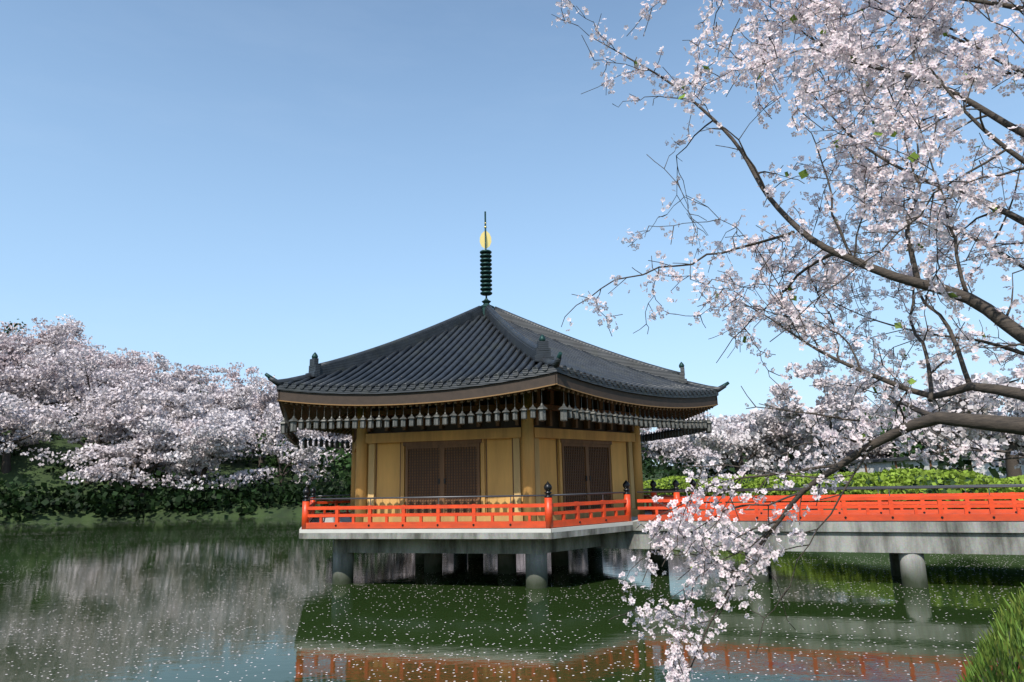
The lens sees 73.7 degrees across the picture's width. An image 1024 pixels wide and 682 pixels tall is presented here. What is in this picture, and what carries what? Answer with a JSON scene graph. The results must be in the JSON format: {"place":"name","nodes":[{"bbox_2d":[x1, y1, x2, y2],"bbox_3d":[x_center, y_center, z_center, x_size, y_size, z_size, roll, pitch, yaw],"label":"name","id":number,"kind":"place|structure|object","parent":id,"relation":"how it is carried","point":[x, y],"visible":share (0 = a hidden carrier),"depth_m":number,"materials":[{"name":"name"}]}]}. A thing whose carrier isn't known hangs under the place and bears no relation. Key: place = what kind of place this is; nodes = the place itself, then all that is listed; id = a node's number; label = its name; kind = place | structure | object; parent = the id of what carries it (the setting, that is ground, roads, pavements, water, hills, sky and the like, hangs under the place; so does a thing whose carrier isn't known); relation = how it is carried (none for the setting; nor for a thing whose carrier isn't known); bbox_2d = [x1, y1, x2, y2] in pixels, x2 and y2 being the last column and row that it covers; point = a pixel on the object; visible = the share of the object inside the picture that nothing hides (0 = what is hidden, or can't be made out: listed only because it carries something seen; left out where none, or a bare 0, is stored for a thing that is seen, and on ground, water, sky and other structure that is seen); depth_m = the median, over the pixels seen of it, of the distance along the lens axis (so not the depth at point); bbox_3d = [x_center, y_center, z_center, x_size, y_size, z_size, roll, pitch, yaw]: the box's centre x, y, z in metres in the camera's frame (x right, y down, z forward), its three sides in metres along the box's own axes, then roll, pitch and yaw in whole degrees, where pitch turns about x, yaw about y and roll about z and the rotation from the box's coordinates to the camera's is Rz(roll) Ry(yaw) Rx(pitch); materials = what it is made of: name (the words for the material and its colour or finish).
{"place":"outdoors","nodes":[
{"label":"outdoors","id":0,"kind":"place"},
{"bbox_2d":[0,393,1019,681],"bbox_3d":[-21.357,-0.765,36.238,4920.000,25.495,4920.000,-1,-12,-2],"label":"ground","id":1,"kind":"structure","parent":0,"point":[34,471],"depth_m":77.48,"materials":[{"name":"green plant"}]},
{"bbox_2d":[0,319,1020,522],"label":"shrubs and evergreens","id":2,"kind":"object","parent":1,"relation":"on","point":[102,501],"visible":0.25,"depth_m":73.25,"materials":[{"name":"green plant"}]},
{"bbox_2d":[0,314,1023,497],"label":"cherry trees","id":3,"kind":"object","parent":1,"relation":"on","point":[785,435],"depth_m":78.42,"materials":[{"name":"pink plant"}]},
{"bbox_2d":[551,0,1023,681],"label":"cherry tree","id":4,"kind":"object","parent":1,"relation":"on","point":[855,54],"visible":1,"depth_m":4.15,"materials":[{"name":"pink plant"}]},
{"bbox_2d":[596,517,1023,587],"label":"bridge","id":5,"kind":"structure","parent":1,"relation":"on","point":[906,545],"depth_m":18.07,"materials":[{"name":"concrete"}]},
{"bbox_2d":[301,479,1023,528],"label":"railings","id":6,"kind":"object","parent":5,"relation":"on","point":[759,513],"visible":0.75,"depth_m":19.33,"materials":[{"name":"red wood"}]},
{"bbox_2d":[643,468,1023,509],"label":"hedge row","id":7,"kind":"object","parent":1,"relation":"on","point":[906,477],"visible":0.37,"depth_m":31.82,"materials":[{"name":"green plant"}]},
{"bbox_2d":[845,453,1023,477],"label":"garden wall","id":8,"kind":"structure","parent":1,"relation":"on","point":[877,464],"depth_m":63.27,"materials":[{"name":"white paint"}]},
{"bbox_2d":[948,583,1023,681],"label":"bank grass","id":9,"kind":"structure","parent":1,"relation":"on","point":[997,643],"depth_m":7.66,"materials":[{"name":"green plant"}]},
{"bbox_2d":[0,515,1023,681],"bbox_3d":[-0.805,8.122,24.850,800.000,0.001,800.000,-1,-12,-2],"label":"pond water","id":10,"kind":"structure","parent":0,"point":[241,599],"depth_m":15.38,"materials":[{"name":"green liquid"}]},
{"bbox_2d":[265,211,729,588],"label":"pavilion","id":11,"kind":"structure","parent":10,"relation":"in","point":[486,353],"depth_m":21.10,"materials":[{"name":"tile"}]},
{"bbox_2d":[279,390,712,448],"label":"roof eaves","id":12,"kind":"object","parent":11,"relation":"attached to","point":[288,429],"visible":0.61,"depth_m":19.75,"materials":[{"name":"wood"}]},
{"bbox_2d":[0,0,1023,465],"label":"sky","id":13,"kind":"structure","parent":0,"point":[268,185],"materials":[{"name":"blue"}]}
]}

